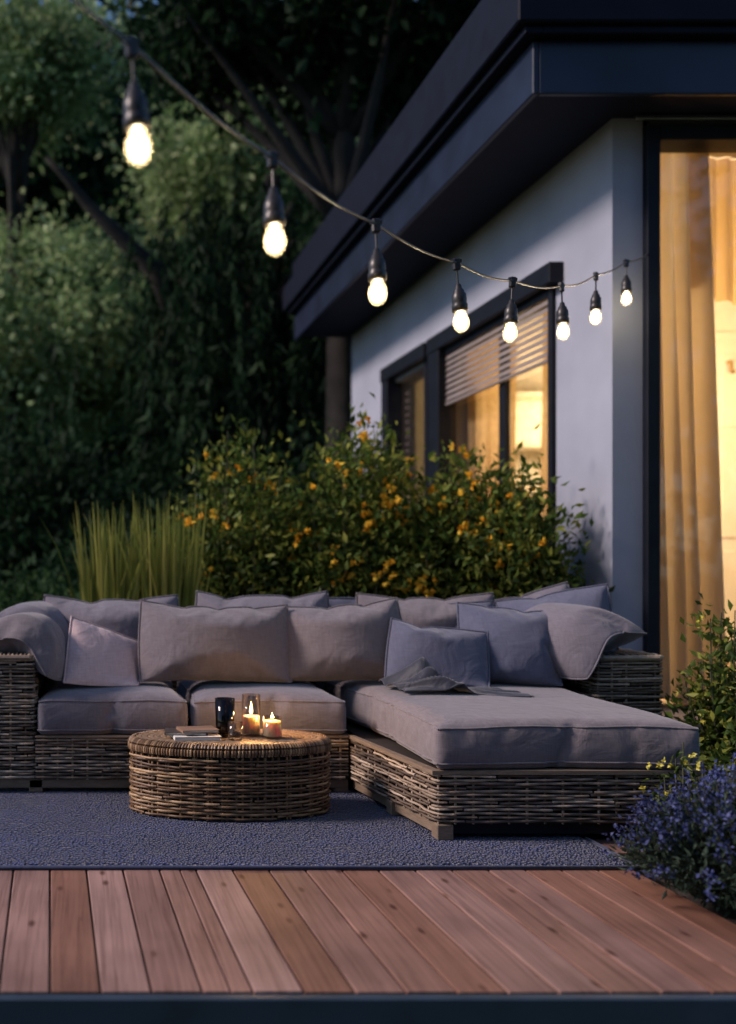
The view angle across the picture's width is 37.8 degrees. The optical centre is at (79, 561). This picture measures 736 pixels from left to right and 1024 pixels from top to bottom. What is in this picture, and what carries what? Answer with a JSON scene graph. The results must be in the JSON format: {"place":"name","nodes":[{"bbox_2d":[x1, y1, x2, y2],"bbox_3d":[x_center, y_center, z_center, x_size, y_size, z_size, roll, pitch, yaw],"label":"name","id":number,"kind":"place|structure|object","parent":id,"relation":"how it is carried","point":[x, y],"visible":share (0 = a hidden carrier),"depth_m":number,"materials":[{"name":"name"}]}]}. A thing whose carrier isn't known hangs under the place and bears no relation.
{"place":"outdoors","nodes":[
{"label":"outdoors","id":0,"kind":"place"},
{"bbox_2d":[40,500,162,602],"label":"ornamental grass","id":1,"kind":"object","parent":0,"point":[97,583],"depth_m":6.30,"materials":[{"name":"green plant"}]},
{"bbox_2d":[107,492,216,607],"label":"ornamental grass","id":2,"kind":"object","parent":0,"point":[173,574],"depth_m":6.29,"materials":[{"name":"green plant"}]},
{"bbox_2d":[0,0,416,521],"label":"sky","id":3,"kind":"structure","parent":0,"point":[155,1],"materials":[{"name":"black"}]},
{"bbox_2d":[635,870,735,924],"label":"planting bed","id":4,"kind":"object","parent":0,"point":[730,917],"depth_m":3.42,"materials":[{"name":"soil"}]},
{"bbox_2d":[601,753,735,918],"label":"lavender bush","id":5,"kind":"object","parent":4,"relation":"on","point":[695,842],"visible":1,"depth_m":3.20,"materials":[{"name":"purple plant"}]},
{"bbox_2d":[639,742,720,803],"bbox_3d":[2.230,0.910,3.660,0.292,0.486,0.236,0,0,0],"label":"leafy shrub","id":6,"kind":"object","parent":4,"relation":"on","point":[688,767],"visible":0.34,"depth_m":3.70,"materials":[{"name":"green plant"}]},
{"bbox_2d":[661,592,735,780],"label":"leafy shrub","id":7,"kind":"object","parent":4,"relation":"on","point":[720,701],"visible":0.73,"depth_m":4.71,"materials":[{"name":"green plant"}]},
{"bbox_2d":[697,706,735,789],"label":"leafy shrub","id":8,"kind":"object","parent":4,"relation":"on","point":[725,757],"visible":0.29,"depth_m":4.47,"materials":[{"name":"green plant"}]},
{"label":"ground","id":9,"kind":"structure","parent":0,"visible":0},
{"bbox_2d":[0,531,80,611],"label":"round shrub","id":10,"kind":"object","parent":9,"relation":"on","point":[18,589],"visible":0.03,"depth_m":9.40,"materials":[{"name":"green plant"}]},
{"bbox_2d":[0,13,148,476],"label":"tree","id":11,"kind":"object","parent":9,"relation":"on","point":[33,179],"visible":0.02,"depth_m":27.93,"materials":[{"name":"green plant"}]},
{"bbox_2d":[0,0,161,505],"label":"broadleaf tree","id":12,"kind":"object","parent":9,"relation":"on","point":[38,89],"visible":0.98,"depth_m":16.50,"materials":[{"name":"green plant"}]},
{"bbox_2d":[0,187,182,508],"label":"broadleaf tree","id":13,"kind":"object","parent":9,"relation":"on","point":[54,292],"visible":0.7,"depth_m":16.54,"materials":[{"name":"green plant"}]},
{"bbox_2d":[0,0,185,511],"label":"tree","id":14,"kind":"object","parent":9,"relation":"on","point":[97,167],"visible":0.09,"depth_m":27.71,"materials":[{"name":"green plant"}]},
{"bbox_2d":[0,395,195,609],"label":"round shrub","id":15,"kind":"object","parent":9,"relation":"on","point":[46,505],"visible":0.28,"depth_m":12.54,"materials":[{"name":"green plant"}]},
{"bbox_2d":[12,478,232,598],"bbox_3d":[0.819,0.325,10.501,3.043,2.379,2.453,0,0,0],"label":"round shrub","id":16,"kind":"object","parent":9,"relation":"on","point":[55,572],"visible":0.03,"depth_m":10.32,"materials":[{"name":"green plant"}]},
{"bbox_2d":[0,0,276,523],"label":"tree","id":17,"kind":"object","parent":9,"relation":"on","point":[96,193],"visible":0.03,"depth_m":28.36,"materials":[{"name":"green plant"}]},
{"bbox_2d":[42,152,327,520],"bbox_3d":[2.402,-2.314,15.185,5.921,7.660,5.065,0,0,0],"label":"willow tree","id":18,"kind":"object","parent":9,"relation":"on","point":[224,323],"visible":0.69,"depth_m":14.18,"materials":[{"name":"green plant"}]},
{"bbox_2d":[79,61,358,265],"bbox_3d":[3.462,-4.280,20.854,6.970,11.404,6.626,0,0,0],"label":"broadleaf tree","id":19,"kind":"object","parent":9,"relation":"on","point":[195,156],"visible":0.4,"depth_m":19.75,"materials":[{"name":"green plant"}]},
{"bbox_2d":[120,437,332,532],"bbox_3d":[2.160,-0.031,13.169,3.686,3.184,3.863,0,0,37],"label":"round shrub","id":20,"kind":"object","parent":9,"relation":"on","point":[178,484],"visible":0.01,"depth_m":12.99,"materials":[{"name":"green plant"}]},
{"bbox_2d":[138,407,341,598],"bbox_3d":[1.141,0.163,7.036,1.550,2.504,1.452,0,0,0],"label":"flowering shrub","id":21,"kind":"object","parent":9,"relation":"on","point":[239,555],"visible":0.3,"depth_m":6.79,"materials":[{"name":"green plant"}]},
{"bbox_2d":[90,0,415,499],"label":"tree","id":22,"kind":"object","parent":9,"relation":"on","point":[154,128],"depth_m":29.29,"materials":[{"name":"green plant"}]},
{"bbox_2d":[170,419,360,536],"bbox_3d":[2.663,-0.072,11.604,3.235,3.195,2.621,0,0,0],"label":"round shrub","id":23,"kind":"object","parent":9,"relation":"on","point":[268,451],"visible":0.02,"depth_m":11.45,"materials":[{"name":"green plant"}]},
{"bbox_2d":[57,0,480,512],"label":"broadleaf tree","id":24,"kind":"object","parent":9,"relation":"on","point":[370,74],"visible":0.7,"depth_m":12.79,"materials":[{"name":"green plant"}]},
{"bbox_2d":[245,392,457,599],"bbox_3d":[1.881,0.130,6.848,1.436,2.573,1.499,0,0,26],"label":"flowering shrub","id":25,"kind":"object","parent":9,"relation":"on","point":[349,573],"visible":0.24,"depth_m":6.65,"materials":[{"name":"green plant"}]},
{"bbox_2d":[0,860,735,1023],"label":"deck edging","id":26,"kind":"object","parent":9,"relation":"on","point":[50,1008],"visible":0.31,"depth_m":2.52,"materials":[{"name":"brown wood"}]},
{"bbox_2d":[0,775,735,993],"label":"deck","id":27,"kind":"structure","parent":26,"relation":"on","point":[404,932],"depth_m":2.96,"materials":[{"name":"brown wood"}]},
{"bbox_2d":[0,779,640,869],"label":"rug","id":28,"kind":"object","parent":27,"relation":"on","point":[352,828],"visible":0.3,"depth_m":3.87,"materials":[{"name":"grey carpet"}]},
{"bbox_2d":[128,728,331,820],"bbox_3d":[0.654,0.921,4.385,0.891,0.323,0.458,0,0,0],"label":"coffee table","id":29,"kind":"object","parent":28,"relation":"on","point":[248,777],"visible":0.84,"depth_m":4.21,"materials":[{"name":"wicker"}]},
{"bbox_2d":[170,733,221,740],"bbox_3d":[0.499,0.753,4.325,0.201,0.016,0.130,0,0,-4],"label":"book","id":30,"kind":"object","parent":29,"relation":"on","point":[212,736],"visible":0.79,"depth_m":4.27,"materials":[{"name":"paper"}]},
{"bbox_2d":[164,728,206,735],"bbox_3d":[0.460,0.739,4.350,0.181,0.012,0.120,0,0,6],"label":"book","id":31,"kind":"object","parent":30,"relation":"on","point":[171,731],"visible":0.71,"depth_m":4.30,"materials":[{"name":"paper"}]},
{"bbox_2d":[176,726,218,733],"bbox_3d":[0.509,0.726,4.335,0.161,0.012,0.110,0,0,-10],"label":"book","id":32,"kind":"object","parent":31,"relation":"on","point":[196,729],"visible":1,"depth_m":4.30,"materials":[{"name":"paper"}]},
{"bbox_2d":[215,697,234,737],"bbox_3d":[0.633,0.678,4.370,0.086,0.165,0.086,0,0,0],"label":"glass tumbler","id":33,"kind":"object","parent":29,"relation":"on","point":[224,710],"visible":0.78,"depth_m":4.33,"materials":[{"name":"black glass"}]},
{"bbox_2d":[227,721,242,740],"bbox_3d":[0.665,0.724,4.285,0.068,0.075,0.068,0,0,0],"label":"glass tumbler","id":34,"kind":"object","parent":29,"relation":"on","point":[235,731],"visible":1,"depth_m":4.26,"materials":[{"name":"clear glass"}]},
{"bbox_2d":[242,693,259,734],"bbox_3d":[0.753,0.672,4.400,0.080,0.178,0.080,0,0,0],"label":"candle jar","id":35,"kind":"object","parent":29,"relation":"on","point":[251,712],"visible":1,"depth_m":4.37,"materials":[{"name":"clear glass"}]},
{"bbox_2d":[263,714,281,737],"bbox_3d":[0.832,0.707,4.330,0.082,0.109,0.082,0,0,0],"label":"candle jar","id":36,"kind":"object","parent":29,"relation":"on","point":[272,726],"visible":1,"depth_m":4.30,"materials":[{"name":"clear glass"}]},
{"bbox_2d":[0,648,701,839],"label":"sectional sofa","id":37,"kind":"object","parent":28,"relation":"on","point":[572,756],"visible":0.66,"depth_m":4.38,"materials":[{"name":"fabric"}]},
{"bbox_2d":[0,612,68,680],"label":"cushion","id":38,"kind":"object","parent":37,"relation":"on","point":[41,638],"visible":0.81,"depth_m":4.76,"materials":[{"name":"beige fabric"}]},
{"bbox_2d":[0,601,68,640],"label":"cushion","id":39,"kind":"object","parent":37,"relation":"on","point":[53,612],"visible":0.2,"depth_m":5.14,"materials":[{"name":"grey fabric"}]},
{"bbox_2d":[63,616,140,685],"bbox_3d":[0.120,0.440,4.970,0.508,0.341,0.222,0,0,-20],"label":"cushion","id":40,"kind":"object","parent":37,"relation":"on","point":[97,655],"visible":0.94,"depth_m":4.93,"materials":[{"name":"fabric"}]},
{"bbox_2d":[43,594,178,676],"bbox_3d":[0.166,0.387,5.299,0.739,0.427,0.338,0,0,0],"label":"cushion","id":41,"kind":"object","parent":37,"relation":"on","point":[121,616],"visible":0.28,"depth_m":5.24,"materials":[{"name":"grey fabric"}]},
{"bbox_2d":[138,600,291,682],"bbox_3d":[0.680,0.397,5.040,0.780,0.410,0.334,0,0,0],"label":"cushion","id":42,"kind":"object","parent":37,"relation":"on","point":[207,643],"visible":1,"depth_m":4.94,"materials":[{"name":"beige fabric"}]},
{"bbox_2d":[195,590,329,608],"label":"cushion","id":43,"kind":"object","parent":37,"relation":"on","point":[318,599],"visible":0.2,"depth_m":5.35,"materials":[{"name":"grey fabric"}]},
{"bbox_2d":[329,597,357,607],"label":"cushion","id":44,"kind":"object","parent":37,"relation":"on","point":[334,601],"visible":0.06,"depth_m":5.43,"materials":[{"name":"grey fabric"}]},
{"bbox_2d":[286,597,401,680],"bbox_3d":[1.311,0.391,5.082,0.690,0.424,0.316,0,0,0],"label":"cushion","id":45,"kind":"object","parent":37,"relation":"on","point":[341,642],"visible":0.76,"depth_m":4.98,"materials":[{"name":"beige fabric"}]},
{"bbox_2d":[356,592,494,627],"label":"cushion","id":46,"kind":"object","parent":37,"relation":"on","point":[422,612],"visible":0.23,"depth_m":5.30,"materials":[{"name":"beige fabric"}]},
{"bbox_2d":[384,617,489,686],"bbox_3d":[1.748,0.442,4.911,0.528,0.328,0.237,0,0,10],"label":"cushion","id":47,"kind":"object","parent":37,"relation":"on","point":[458,655],"visible":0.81,"depth_m":4.86,"materials":[{"name":"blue fabric"}]},
{"bbox_2d":[379,657,531,696],"bbox_3d":[1.744,0.531,4.669,0.622,0.162,0.325,0,0,7],"label":"throw","id":48,"kind":"object","parent":37,"relation":"on","point":[421,674],"visible":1,"depth_m":4.63,"materials":[{"name":"fabric"}]},
{"bbox_2d":[449,600,493,627],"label":"cushion","id":49,"kind":"object","parent":37,"relation":"on","point":[489,603],"visible":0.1,"depth_m":5.33,"materials":[{"name":"grey fabric"}]},
{"bbox_2d":[456,602,562,685],"bbox_3d":[2.150,0.406,5.017,0.493,0.402,0.324,0,0,23],"label":"cushion","id":50,"kind":"object","parent":37,"relation":"on","point":[519,643],"visible":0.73,"depth_m":4.92,"materials":[{"name":"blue fabric"}]},
{"bbox_2d":[495,582,570,606],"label":"cushion","id":51,"kind":"object","parent":37,"relation":"on","point":[549,589],"visible":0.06,"depth_m":5.38,"materials":[{"name":"grey fabric"}]},
{"bbox_2d":[495,583,618,679],"bbox_3d":[2.476,0.360,5.157,0.636,0.500,0.288,0,0,28],"label":"cushion","id":52,"kind":"object","parent":37,"relation":"on","point":[598,596],"visible":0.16,"depth_m":5.15,"materials":[{"name":"grey fabric"}]},
{"bbox_2d":[525,603,646,679],"bbox_3d":[2.485,0.391,5.080,0.481,0.362,0.550,0,0,-23],"label":"cushion","id":53,"kind":"object","parent":37,"relation":"on","point":[583,638],"visible":0.63,"depth_m":4.88,"materials":[{"name":"grey fabric"}]},
{"bbox_2d":[360,440,534,599],"bbox_3d":[2.513,0.274,6.774,1.437,2.258,1.412,0,0,0],"label":"flowering shrub","id":54,"kind":"object","parent":9,"relation":"on","point":[444,502],"visible":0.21,"depth_m":6.56,"materials":[{"name":"green plant"}]},
{"bbox_2d":[283,0,735,750],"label":"house","id":55,"kind":"structure","parent":9,"relation":"on","point":[529,142],"depth_m":6.68,"materials":[{"name":"paint"}]},
{"bbox_2d":[70,0,647,288],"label":"light cable","id":56,"kind":"object","parent":55,"relation":"attached to","point":[159,70],"visible":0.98,"depth_m":2.62,"materials":[{"name":"black rubber"}]},
{"bbox_2d":[122,36,149,160],"bbox_3d":[0.122,-1.012,2.200,0.060,0.284,0.060,-4,0,-26],"label":"string bulb","id":57,"kind":"object","parent":56,"relation":"hanging from","point":[136,120],"visible":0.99,"depth_m":2.19,"materials":[{"name":"black plastic"}]},
{"bbox_2d":[263,150,284,251],"bbox_3d":[0.512,-0.946,2.641,0.060,0.284,0.060,0,-4,-15],"label":"string bulb","id":58,"kind":"object","parent":56,"relation":"hanging from","point":[274,218],"visible":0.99,"depth_m":2.62,"materials":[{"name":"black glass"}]},
{"bbox_2d":[368,218,386,301],"bbox_3d":[0.947,-0.956,3.190,0.060,0.284,0.060,0,-4,-1],"label":"string bulb","id":59,"kind":"object","parent":56,"relation":"hanging from","point":[377,275],"visible":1,"depth_m":3.17,"materials":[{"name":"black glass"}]},
{"bbox_2d":[451,258,467,329],"bbox_3d":[1.440,-1.012,3.799,0.060,0.284,0.060,-4,0,-4],"label":"string bulb","id":60,"kind":"object","parent":56,"relation":"hanging from","point":[459,303],"visible":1,"depth_m":3.79,"materials":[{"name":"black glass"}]},
{"bbox_2d":[503,276,517,339],"bbox_3d":[1.853,-1.084,4.298,0.060,0.284,0.060,3,-1,-5],"label":"string bulb","id":61,"kind":"object","parent":56,"relation":"hanging from","point":[510,319],"visible":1,"depth_m":4.28,"materials":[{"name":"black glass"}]},
{"bbox_2d":[556,282,568,337],"bbox_3d":[2.337,-1.214,4.843,0.060,0.284,0.060,2,-4,-38],"label":"string bulb","id":62,"kind":"object","parent":56,"relation":"hanging from","point":[562,316],"visible":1,"depth_m":4.83,"materials":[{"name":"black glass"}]},
{"bbox_2d":[590,272,601,322],"bbox_3d":[2.761,-1.409,5.353,0.060,0.284,0.060,-1,2,-39],"label":"string bulb","id":63,"kind":"object","parent":56,"relation":"hanging from","point":[595,304],"visible":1,"depth_m":5.34,"materials":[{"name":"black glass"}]},
{"bbox_2d":[621,259,631,303],"bbox_3d":[3.244,-1.660,5.939,0.060,0.284,0.060,4,-5,-12],"label":"string bulb","id":64,"kind":"object","parent":56,"relation":"hanging from","point":[626,288],"visible":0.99,"depth_m":5.92,"materials":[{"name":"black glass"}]},
{"bbox_2d":[380,342,427,511],"bbox_3d":[3.280,-0.875,10.000,0.180,2.350,1.340,0,0,0],"label":"window frame","id":65,"kind":"structure","parent":55,"relation":"in","point":[405,402],"depth_m":10.08,"materials":[{"name":"black metal"}]},
{"bbox_2d":[426,262,563,572],"bbox_3d":[3.280,-0.875,8.035,0.180,2.350,2.430,0,0,0],"label":"window frame","id":66,"kind":"structure","parent":55,"relation":"in","point":[506,414],"depth_m":7.81,"materials":[{"name":"black metal"}]},
{"bbox_2d":[445,291,547,405],"bbox_3d":[3.287,-1.647,7.975,0.042,0.495,1.950,0,0,0],"label":"window blind","id":67,"kind":"object","parent":55,"relation":"attached to","point":[498,323],"depth_m":7.85,"materials":[{"name":"beige metal"}]},
{"bbox_2d":[660,153,724,703],"bbox_3d":[3.912,-0.880,6.489,0.566,3.580,0.300,0,0,0],"label":"curtain","id":68,"kind":"object","parent":55,"relation":"hanging from","point":[691,559],"visible":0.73,"depth_m":6.45,"materials":[{"name":"beige fabric"}]},
{"bbox_2d":[709,158,735,304],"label":"curtain","id":69,"kind":"object","parent":55,"relation":"hanging from","point":[722,173],"visible":0.45,"depth_m":6.63,"materials":[{"name":"fabric"}]},
{"bbox_2d":[715,332,735,640],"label":"inside door panel","id":70,"kind":"structure","parent":55,"relation":"in","point":[728,379],"depth_m":9.04,"materials":[{"name":"paint"}]},
{"bbox_2d":[435,422,615,599],"bbox_3d":[2.822,0.266,6.508,1.087,2.341,1.206,0,0,0],"label":"flowering shrub","id":71,"kind":"object","parent":9,"relation":"on","point":[538,563],"visible":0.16,"depth_m":6.32,"materials":[{"name":"green plant"}]}
]}

